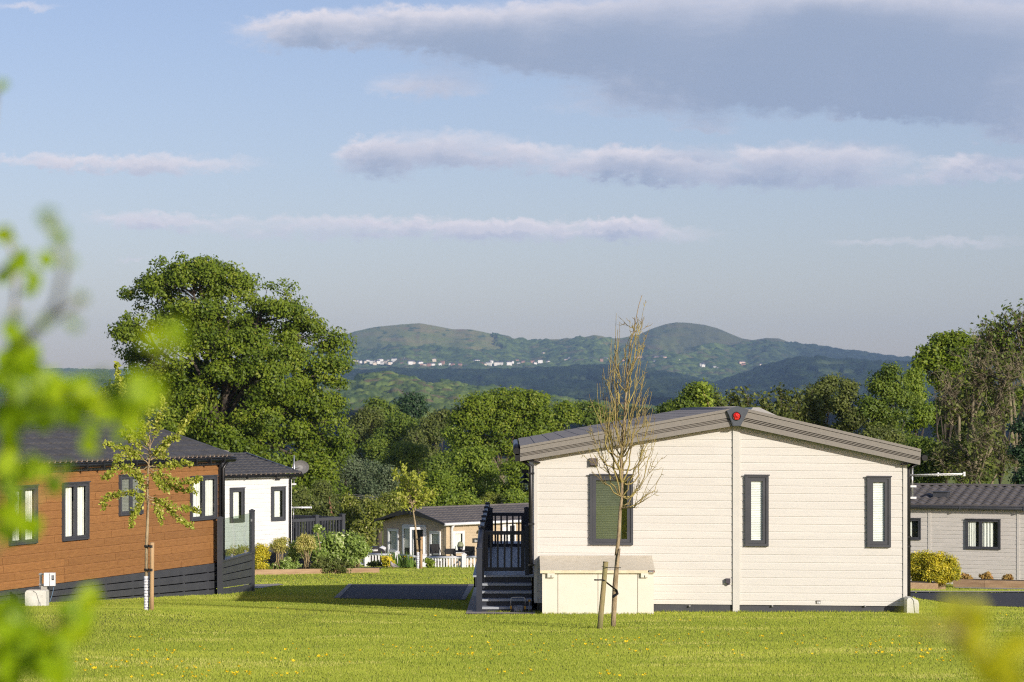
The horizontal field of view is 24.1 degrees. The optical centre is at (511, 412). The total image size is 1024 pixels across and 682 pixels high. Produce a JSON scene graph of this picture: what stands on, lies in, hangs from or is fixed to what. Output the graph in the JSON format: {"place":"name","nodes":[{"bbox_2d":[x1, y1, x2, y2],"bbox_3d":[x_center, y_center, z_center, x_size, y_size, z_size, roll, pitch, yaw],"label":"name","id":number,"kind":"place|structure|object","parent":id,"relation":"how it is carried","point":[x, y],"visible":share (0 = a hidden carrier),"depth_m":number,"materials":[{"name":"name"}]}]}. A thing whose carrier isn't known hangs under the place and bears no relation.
{"place":"outdoors","nodes":[
{"label":"outdoors","id":0,"kind":"place"},
{"bbox_2d":[340,584,467,599],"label":"driveway","id":1,"kind":"structure","parent":0,"point":[413,591],"depth_m":54.43,"materials":[{"name":"grey asphalt"}]},
{"bbox_2d":[466,587,534,613],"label":"path","id":2,"kind":"structure","parent":0,"point":[471,609],"depth_m":39.66,"materials":[{"name":"concrete"}]},
{"bbox_2d":[25,322,980,382],"bbox_3d":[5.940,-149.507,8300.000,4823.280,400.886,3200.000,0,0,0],"label":"hills","id":3,"kind":"structure","parent":0,"point":[691,346],"depth_m":8422.05,"materials":[{"name":"green plant"}]},
{"bbox_2d":[0,355,1020,406],"bbox_3d":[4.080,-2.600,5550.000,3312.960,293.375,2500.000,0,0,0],"label":"wooded ridge","id":4,"kind":"structure","parent":0,"point":[578,381],"depth_m":5566.88,"materials":[{"name":"plant"}]},
{"bbox_2d":[0,371,1023,441],"bbox_3d":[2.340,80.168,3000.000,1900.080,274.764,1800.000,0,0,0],"label":"green hill","id":5,"kind":"structure","parent":0,"point":[390,386],"depth_m":2837.10,"materials":[{"name":"green plant"}]},
{"bbox_2d":[0,0,1023,369],"label":"sky","id":6,"kind":"structure","parent":0,"point":[848,172],"materials":[{"name":"blue"}]},
{"bbox_2d":[0,441,1023,681],"bbox_3d":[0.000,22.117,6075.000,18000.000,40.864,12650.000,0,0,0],"label":"ground","id":7,"kind":"structure","parent":0,"point":[1004,481],"depth_m":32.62,"materials":[{"name":"green plant"}]},
{"bbox_2d":[25,589,48,605],"bbox_3d":[-8.482,3.365,42.745,0.373,0.394,0.309,0,0,0],"label":"meter cabinet","id":8,"kind":"object","parent":7,"relation":"on","point":[36,597],"visible":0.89,"depth_m":42.60,"materials":[{"name":"white plastic"}]},
{"bbox_2d":[39,572,55,601],"bbox_3d":[-8.324,3.222,42.868,0.331,0.704,0.151,0,0,10],"label":"meter post","id":9,"kind":"object","parent":7,"relation":"on","point":[49,578],"visible":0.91,"depth_m":42.80,"materials":[{"name":"metal"}]},
{"bbox_2d":[0,79,188,681],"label":"hedge shrub","id":10,"kind":"object","parent":7,"relation":"on","point":[39,652],"visible":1,"depth_m":2.02,"materials":[{"name":"green plant"}]},
{"bbox_2d":[0,412,236,601],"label":"brown lodge","id":11,"kind":"structure","parent":7,"relation":"on","point":[80,541],"depth_m":47.78,"materials":[{"name":"brown wood"}]},
{"bbox_2d":[8,484,39,545],"bbox_3d":[-9.088,1.898,44.387,0.154,1.101,0.994,0,0,20],"label":"window","id":12,"kind":"structure","parent":11,"relation":"in","point":[30,492],"depth_m":44.63,"materials":[{"name":"plastic"}]},
{"bbox_2d":[61,481,90,540],"bbox_3d":[-8.443,1.901,46.175,0.154,1.127,1.001,0,0,20],"label":"window","id":13,"kind":"structure","parent":11,"relation":"in","point":[75,502],"depth_m":46.17,"materials":[{"name":"plastic"}]},
{"bbox_2d":[118,473,144,515],"bbox_3d":[-7.702,1.653,48.232,0.154,0.827,0.978,0,0,20],"label":"window","id":14,"kind":"structure","parent":11,"relation":"in","point":[125,481],"depth_m":48.11,"materials":[{"name":"plastic"}]},
{"bbox_2d":[189,475,217,520],"bbox_3d":[-6.621,1.824,51.224,0.154,0.959,1.233,0,0,20],"label":"window","id":15,"kind":"structure","parent":11,"relation":"in","point":[206,498],"depth_m":51.44,"materials":[{"name":"plastic"}]},
{"bbox_2d":[144,542,153,609],"bbox_3d":[-5.463,2.516,35.956,0.180,1.124,0.109,0,0,36],"label":"tree stake","id":16,"kind":"object","parent":7,"relation":"on","point":[151,569],"visible":0.97,"depth_m":35.91,"materials":[{"name":"beige wood"}]},
{"bbox_2d":[98,361,203,575],"bbox_3d":[-5.430,1.175,36.019,1.651,3.908,0.653,0,0,0],"label":"leafy young tree","id":17,"kind":"object","parent":7,"relation":"on","point":[135,454],"visible":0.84,"depth_m":35.97,"materials":[{"name":"green plant"}]},
{"bbox_2d":[104,251,360,505],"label":"oak tree","id":18,"kind":"object","parent":7,"relation":"on","point":[249,383],"visible":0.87,"depth_m":147.92,"materials":[{"name":"green plant"}]},
{"bbox_2d":[215,509,254,594],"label":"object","id":19,"kind":"object","parent":7,"relation":"on","point":[236,570],"visible":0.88,"depth_m":53.16,"materials":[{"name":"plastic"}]},
{"bbox_2d":[215,450,303,568],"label":"white lodge","id":20,"kind":"structure","parent":7,"relation":"on","point":[261,487],"depth_m":78.22,"materials":[{"name":"plastic"}]},
{"bbox_2d":[229,487,245,522],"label":"window","id":21,"kind":"structure","parent":20,"relation":"in","point":[237,494],"depth_m":77.37,"materials":[{"name":"plastic"}]},
{"bbox_2d":[271,486,286,520],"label":"window","id":22,"kind":"structure","parent":20,"relation":"in","point":[278,493],"depth_m":78.76,"materials":[{"name":"plastic"}]},
{"bbox_2d":[292,455,308,486],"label":"satellite dish","id":23,"kind":"object","parent":20,"relation":"attached to","point":[301,465],"visible":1,"depth_m":79.90,"materials":[{"name":"metal"}]},
{"bbox_2d":[226,514,345,567],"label":"white lodge deck","id":24,"kind":"structure","parent":7,"relation":"on","point":[311,521],"depth_m":80.26,"materials":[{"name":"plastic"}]},
{"bbox_2d":[292,483,325,532],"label":"hedge shrub","id":25,"kind":"object","parent":7,"relation":"on","point":[302,494],"visible":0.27,"depth_m":127.65,"materials":[{"name":"green plant"}]},
{"bbox_2d":[255,567,382,574],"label":"raised bed","id":26,"kind":"object","parent":7,"relation":"on","point":[312,571],"visible":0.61,"depth_m":75.51,"materials":[{"name":"wood"}]},
{"bbox_2d":[255,543,270,569],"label":"variegated shrub","id":27,"kind":"object","parent":26,"relation":"on","point":[261,551],"visible":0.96,"depth_m":76.29,"materials":[{"name":"yellow plant"}]},
{"bbox_2d":[269,537,291,568],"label":"variegated shrub","id":28,"kind":"object","parent":26,"relation":"on","point":[277,546],"visible":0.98,"depth_m":76.52,"materials":[{"name":"yellow plant"}]},
{"bbox_2d":[265,557,298,568],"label":"plant","id":29,"kind":"object","parent":26,"relation":"on","point":[286,564],"visible":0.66,"depth_m":76.55,"materials":[{"name":"green plant"}]},
{"bbox_2d":[285,540,302,567],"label":"variegated shrub","id":30,"kind":"object","parent":26,"relation":"on","point":[292,553],"visible":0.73,"depth_m":77.28,"materials":[{"name":"green plant"}]},
{"bbox_2d":[293,533,316,568],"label":"variegated shrub","id":31,"kind":"object","parent":26,"relation":"on","point":[305,542],"visible":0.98,"depth_m":76.52,"materials":[{"name":"yellow plant"}]},
{"bbox_2d":[312,523,329,560],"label":"dogwood shrub","id":32,"kind":"object","parent":26,"relation":"on","point":[317,528],"visible":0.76,"depth_m":77.04,"materials":[{"name":"green plant"}]},
{"bbox_2d":[308,555,353,573],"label":"plant","id":33,"kind":"object","parent":26,"relation":"on","point":[324,565],"visible":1,"depth_m":75.98,"materials":[{"name":"green plant"}]},
{"bbox_2d":[300,529,366,568],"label":"dogwood shrub","id":34,"kind":"object","parent":26,"relation":"on","point":[336,545],"visible":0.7,"depth_m":78.02,"materials":[{"name":"green plant"}]},
{"bbox_2d":[341,540,372,567],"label":"dogwood shrub","id":35,"kind":"object","parent":26,"relation":"on","point":[362,549],"visible":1,"depth_m":77.63,"materials":[{"name":"green plant"}]},
{"bbox_2d":[307,478,342,531],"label":"hedge shrub","id":36,"kind":"object","parent":7,"relation":"on","point":[321,489],"visible":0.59,"depth_m":130.54,"materials":[{"name":"green plant"}]},
{"bbox_2d":[318,452,374,514],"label":"broadleaf tree","id":37,"kind":"object","parent":7,"relation":"on","point":[355,476],"visible":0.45,"depth_m":171.72,"materials":[{"name":"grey plant"}]},
{"bbox_2d":[330,490,364,535],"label":"hedge shrub","id":38,"kind":"object","parent":7,"relation":"on","point":[351,510],"visible":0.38,"depth_m":125.66,"materials":[{"name":"green plant"}]},
{"bbox_2d":[332,406,395,503],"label":"broadleaf tree","id":39,"kind":"object","parent":7,"relation":"on","point":[365,421],"visible":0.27,"depth_m":254.63,"materials":[{"name":"green plant"}]},
{"bbox_2d":[346,494,387,546],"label":"hedge shrub","id":40,"kind":"object","parent":7,"relation":"on","point":[366,526],"visible":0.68,"depth_m":123.70,"materials":[{"name":"green plant"}]},
{"bbox_2d":[357,459,406,546],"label":"broadleaf tree","id":41,"kind":"object","parent":7,"relation":"on","point":[379,487],"visible":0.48,"depth_m":167.65,"materials":[{"name":"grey plant"}]},
{"bbox_2d":[363,396,400,543],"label":"broadleaf tree","id":42,"kind":"object","parent":7,"relation":"on","point":[382,404],"visible":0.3,"depth_m":318.99,"materials":[{"name":"green plant"}]},
{"bbox_2d":[359,412,420,475],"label":"broadleaf tree","id":43,"kind":"object","parent":7,"relation":"on","point":[397,428],"visible":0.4,"depth_m":249.30,"materials":[{"name":"green plant"}]},
{"bbox_2d":[374,490,410,530],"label":"hedge shrub","id":44,"kind":"object","parent":7,"relation":"on","point":[390,501],"visible":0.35,"depth_m":131.68,"materials":[{"name":"green plant"}]},
{"bbox_2d":[381,550,415,566],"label":"iris clump","id":45,"kind":"object","parent":7,"relation":"on","point":[407,562],"visible":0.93,"depth_m":100.45,"materials":[{"name":"green plant"}]},
{"bbox_2d":[370,440,430,503],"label":"broadleaf tree","id":46,"kind":"object","parent":7,"relation":"on","point":[408,453],"visible":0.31,"depth_m":199.37,"materials":[{"name":"green plant"}]},
{"bbox_2d":[393,391,431,435],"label":"broadleaf tree","id":47,"kind":"object","parent":7,"relation":"on","point":[412,405],"visible":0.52,"depth_m":328.95,"materials":[{"name":"green plant"}]},
{"bbox_2d":[391,460,438,568],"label":"leafy young tree","id":48,"kind":"object","parent":7,"relation":"on","point":[417,495],"visible":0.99,"depth_m":99.49,"materials":[{"name":"green plant"}]},
{"bbox_2d":[401,427,433,481],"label":"broadleaf tree","id":49,"kind":"object","parent":7,"relation":"on","point":[415,437],"visible":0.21,"depth_m":214.78,"materials":[{"name":"green plant"}]},
{"bbox_2d":[361,551,475,566],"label":"picket fence","id":50,"kind":"object","parent":7,"relation":"on","point":[463,558],"visible":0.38,"depth_m":105.30,"materials":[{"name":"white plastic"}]},
{"bbox_2d":[409,408,451,476],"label":"broadleaf tree","id":51,"kind":"object","parent":7,"relation":"on","point":[429,426],"visible":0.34,"depth_m":244.43,"materials":[{"name":"green plant"}]},
{"bbox_2d":[414,467,458,506],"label":"hedge shrub","id":52,"kind":"object","parent":7,"relation":"on","point":[439,480],"visible":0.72,"depth_m":134.69,"materials":[{"name":"green plant"}]},
{"bbox_2d":[415,453,457,505],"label":"broadleaf tree","id":53,"kind":"object","parent":7,"relation":"on","point":[432,463],"visible":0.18,"depth_m":179.65,"materials":[{"name":"green plant"}]},
{"bbox_2d":[374,503,528,564],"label":"tan lodge","id":54,"kind":"structure","parent":7,"relation":"on","point":[447,527],"depth_m":113.55,"materials":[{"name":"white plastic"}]},
{"bbox_2d":[387,528,398,553],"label":"window","id":55,"kind":"structure","parent":54,"relation":"in","point":[393,534],"depth_m":114.68,"materials":[{"name":"white plastic"}]},
{"bbox_2d":[402,524,426,558],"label":"french door","id":56,"kind":"structure","parent":54,"relation":"in","point":[408,531],"depth_m":113.51,"materials":[{"name":"white plastic"}]},
{"bbox_2d":[429,531,440,560],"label":"window","id":57,"kind":"structure","parent":54,"relation":"in","point":[434,536],"depth_m":112.52,"materials":[{"name":"white plastic"}]},
{"bbox_2d":[453,531,464,552],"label":"window","id":58,"kind":"structure","parent":54,"relation":"in","point":[458,536],"depth_m":112.52,"materials":[{"name":"white plastic"}]},
{"bbox_2d":[433,425,469,504],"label":"broadleaf tree","id":59,"kind":"object","parent":7,"relation":"on","point":[445,433],"visible":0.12,"depth_m":224.72,"materials":[{"name":"green plant"}]},
{"bbox_2d":[451,488,482,505],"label":"hedge shrub","id":60,"kind":"object","parent":7,"relation":"on","point":[466,498],"visible":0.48,"depth_m":144.73,"materials":[{"name":"green plant"}]},
{"bbox_2d":[443,442,507,500],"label":"broadleaf tree","id":61,"kind":"object","parent":7,"relation":"on","point":[478,468],"visible":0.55,"depth_m":171.18,"materials":[{"name":"green plant"}]},
{"bbox_2d":[476,491,504,503],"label":"hedge shrub","id":62,"kind":"object","parent":7,"relation":"on","point":[493,498],"visible":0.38,"depth_m":145.69,"materials":[{"name":"green plant"}]},
{"bbox_2d":[443,385,559,483],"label":"broadleaf tree","id":63,"kind":"object","parent":7,"relation":"on","point":[478,417],"visible":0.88,"depth_m":190.84,"materials":[{"name":"green plant"}]},
{"bbox_2d":[473,502,533,611],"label":"stepped deck","id":64,"kind":"structure","parent":7,"relation":"on","point":[502,576],"depth_m":40.15,"materials":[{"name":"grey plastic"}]},
{"bbox_2d":[485,457,528,501],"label":"broadleaf tree","id":65,"kind":"object","parent":7,"relation":"on","point":[513,469],"visible":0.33,"depth_m":167.38,"materials":[{"name":"green plant"}]},
{"bbox_2d":[502,486,528,503],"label":"hedge shrub","id":66,"kind":"object","parent":7,"relation":"on","point":[512,495],"visible":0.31,"depth_m":144.71,"materials":[{"name":"green plant"}]},
{"bbox_2d":[546,398,584,432],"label":"broadleaf tree","id":67,"kind":"object","parent":7,"relation":"on","point":[566,411],"visible":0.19,"depth_m":214.27,"materials":[{"name":"green plant"}]},
{"bbox_2d":[572,398,621,427],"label":"broadleaf tree","id":68,"kind":"object","parent":7,"relation":"on","point":[590,417],"visible":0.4,"depth_m":269.00,"materials":[{"name":"green plant"}]},
{"bbox_2d":[540,556,654,614],"bbox_3d":[1.362,2.792,38.531,1.827,0.921,0.878,0,0,0],"label":"storage box","id":69,"kind":"object","parent":7,"relation":"on","point":[570,585],"visible":0.98,"depth_m":38.15,"materials":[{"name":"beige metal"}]},
{"bbox_2d":[594,561,620,628],"bbox_3d":[1.313,2.573,33.147,0.171,1.031,0.542,0,0,30],"label":"tree stake","id":70,"kind":"object","parent":7,"relation":"on","point":[603,580],"visible":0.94,"depth_m":33.02,"materials":[{"name":"beige wood"}]},
{"bbox_2d":[578,296,666,627],"bbox_3d":[1.534,0.750,33.464,1.243,4.774,1.165,0,0,0],"label":"bare young tree","id":71,"kind":"object","parent":7,"relation":"on","point":[610,433],"visible":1,"depth_m":33.37,"materials":[{"name":"brown plant"}]},
{"bbox_2d":[488,609,903,628],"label":"long grass","id":72,"kind":"structure","parent":7,"relation":"on","point":[685,611],"depth_m":38.87,"materials":[{"name":"green plant"}]},
{"bbox_2d":[665,378,729,411],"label":"broadleaf tree","id":73,"kind":"object","parent":7,"relation":"on","point":[689,398],"visible":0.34,"depth_m":117.73,"materials":[{"name":"green plant"}]},
{"bbox_2d":[696,381,716,406],"bbox_3d":[5.051,1.842,61.972,0.705,5.300,0.434,0,0,0],"label":"leafy sapling","id":74,"kind":"object","parent":7,"relation":"on","point":[702,392],"visible":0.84,"depth_m":61.97,"materials":[{"name":"green plant"}]},
{"bbox_2d":[513,406,927,612],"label":"cream lodge","id":75,"kind":"structure","parent":7,"relation":"on","point":[750,509],"depth_m":38.99,"materials":[{"name":"plastic"}]},
{"bbox_2d":[589,474,632,544],"bbox_3d":[1.620,1.579,38.994,0.732,1.163,0.154,0,0,0],"label":"window","id":76,"kind":"structure","parent":75,"relation":"in","point":[604,504],"depth_m":38.99,"materials":[{"name":"glass"}]},
{"bbox_2d":[744,474,769,545],"bbox_3d":[3.985,1.594,38.994,0.413,1.172,0.154,0,0,0],"label":"window","id":77,"kind":"structure","parent":75,"relation":"in","point":[756,485],"depth_m":38.95,"materials":[{"name":"plastic"}]},
{"bbox_2d":[866,476,891,546],"bbox_3d":[5.972,1.614,38.994,0.416,1.169,0.154,0,0,0],"label":"window","id":78,"kind":"structure","parent":75,"relation":"in","point":[878,487],"depth_m":38.95,"materials":[{"name":"plastic"}]},
{"bbox_2d":[911,464,964,498],"bbox_3d":[6.882,1.127,38.973,0.994,0.568,0.123,0,0,15],"label":"tv aerial","id":79,"kind":"object","parent":75,"relation":"attached to","point":[937,474],"visible":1,"depth_m":39.01,"materials":[{"name":"metal"}]},
{"bbox_2d":[725,386,746,407],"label":"thin tree","id":80,"kind":"object","parent":7,"relation":"on","point":[736,399],"visible":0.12,"depth_m":108.97,"materials":[{"name":"green plant"}]},
{"bbox_2d":[737,385,760,407],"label":"thin tree","id":81,"kind":"object","parent":7,"relation":"on","point":[747,402],"visible":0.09,"depth_m":109.97,"materials":[{"name":"green plant"}]},
{"bbox_2d":[750,390,784,414],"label":"thin tree","id":82,"kind":"object","parent":7,"relation":"on","point":[765,404],"visible":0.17,"depth_m":110.72,"materials":[{"name":"green plant"}]},
{"bbox_2d":[770,382,794,419],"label":"thin tree","id":83,"kind":"object","parent":7,"relation":"on","point":[778,402],"visible":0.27,"depth_m":111.81,"materials":[{"name":"green plant"}]},
{"bbox_2d":[784,387,813,423],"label":"thin tree","id":84,"kind":"object","parent":7,"relation":"on","point":[796,402],"visible":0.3,"depth_m":112.80,"materials":[{"name":"green plant"}]},
{"bbox_2d":[799,384,827,425],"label":"thin tree","id":85,"kind":"object","parent":7,"relation":"on","point":[816,419],"visible":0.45,"depth_m":113.79,"materials":[{"name":"green plant"}]},
{"bbox_2d":[796,372,844,427],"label":"broadleaf tree","id":86,"kind":"object","parent":7,"relation":"on","point":[827,388],"visible":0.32,"depth_m":115.63,"materials":[{"name":"green plant"}]},
{"bbox_2d":[827,377,871,433],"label":"broadleaf tree","id":87,"kind":"object","parent":7,"relation":"on","point":[843,407],"visible":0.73,"depth_m":111.65,"materials":[{"name":"green plant"}]},
{"bbox_2d":[858,421,908,444],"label":"broadleaf tree","id":88,"kind":"object","parent":7,"relation":"on","point":[881,432],"visible":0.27,"depth_m":103.68,"materials":[{"name":"green plant"}]},
{"bbox_2d":[853,361,923,442],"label":"broadleaf tree","id":89,"kind":"object","parent":7,"relation":"on","point":[886,387],"visible":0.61,"depth_m":111.55,"materials":[{"name":"green plant"}]},
{"bbox_2d":[895,365,940,465],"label":"broadleaf tree","id":90,"kind":"object","parent":7,"relation":"on","point":[923,415],"visible":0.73,"depth_m":114.66,"materials":[{"name":"green plant"}]},
{"bbox_2d":[911,581,945,589],"bbox_3d":[10.640,4.542,62.217,0.312,1.000,10.814,0,0,16],"label":"raised bed","id":91,"kind":"object","parent":7,"relation":"on","point":[922,585],"visible":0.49,"depth_m":62.20,"materials":[{"name":"wood"}]},
{"bbox_2d":[911,549,934,582],"bbox_3d":[11.034,4.213,65.084,1.106,1.013,0.803,0,0,34],"label":"clipped shrub","id":92,"kind":"object","parent":91,"relation":"on","point":[917,562],"visible":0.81,"depth_m":64.88,"materials":[{"name":"yellow plant"}]},
{"bbox_2d":[919,550,962,586],"bbox_3d":[11.575,4.212,64.591,1.192,1.003,0.792,0,0,0],"label":"clipped shrub","id":93,"kind":"object","parent":91,"relation":"on","point":[942,570],"visible":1,"depth_m":64.45,"materials":[{"name":"yellow plant"}]},
{"bbox_2d":[902,435,957,485],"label":"broadleaf tree","id":94,"kind":"object","parent":7,"relation":"on","point":[923,444],"visible":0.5,"depth_m":99.53,"materials":[{"name":"green plant"}]},
{"bbox_2d":[907,327,977,482],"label":"broadleaf tree","id":95,"kind":"object","parent":7,"relation":"on","point":[928,357],"visible":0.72,"depth_m":117.60,"materials":[{"name":"green plant"}]},
{"bbox_2d":[906,592,1023,681],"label":"hedge shrub","id":96,"kind":"object","parent":7,"relation":"on","point":[967,633],"visible":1,"depth_m":1.39,"materials":[{"name":"yellow plant"}]},
{"bbox_2d":[911,483,1023,583],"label":"stone grey lodge","id":97,"kind":"structure","parent":7,"relation":"on","point":[976,529],"depth_m":71.42,"materials":[{"name":"plastic"}]},
{"bbox_2d":[911,518,920,539],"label":"window","id":98,"kind":"structure","parent":97,"relation":"in","point":[915,522],"depth_m":72.03,"materials":[{"name":"plastic"}]},
{"bbox_2d":[965,518,1000,549],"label":"window","id":99,"kind":"structure","parent":97,"relation":"in","point":[979,533],"depth_m":71.21,"materials":[{"name":"plastic"}]},
{"bbox_2d":[929,391,1010,485],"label":"broadleaf tree","id":100,"kind":"object","parent":7,"relation":"on","point":[964,428],"visible":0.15,"depth_m":125.58,"materials":[{"name":"green plant"}]},
{"bbox_2d":[924,412,1022,483],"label":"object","id":101,"kind":"object","parent":7,"relation":"on","point":[979,444],"visible":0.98,"depth_m":97.93,"materials":[{"name":"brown plant"}]},
{"bbox_2d":[928,322,1023,483],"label":"bare tree","id":102,"kind":"object","parent":7,"relation":"on","point":[1009,376],"visible":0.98,"depth_m":103.77,"materials":[{"name":"brown plant"}]},
{"bbox_2d":[953,579,1023,587],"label":"raised bed","id":103,"kind":"object","parent":7,"relation":"on","point":[994,583],"visible":0.82,"depth_m":68.60,"materials":[{"name":"wood"}]},
{"bbox_2d":[960,333,1023,483],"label":"broadleaf tree","id":104,"kind":"object","parent":7,"relation":"on","point":[1018,394],"visible":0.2,"depth_m":121.62,"materials":[{"name":"green plant"}]},
{"bbox_2d":[970,298,1023,486],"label":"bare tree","id":105,"kind":"object","parent":7,"relation":"on","point":[1000,329],"visible":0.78,"depth_m":119.98,"materials":[{"name":"green plant"}]},
{"bbox_2d":[1005,412,1023,486],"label":"broadleaf tree","id":106,"kind":"object","parent":7,"relation":"on","point":[1017,451],"visible":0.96,"depth_m":91.78,"materials":[{"name":"green plant"}]},
{"bbox_2d":[911,593,1023,606],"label":"road","id":107,"kind":"structure","parent":0,"point":[1005,599],"depth_m":48.74,"materials":[{"name":"grey asphalt"}]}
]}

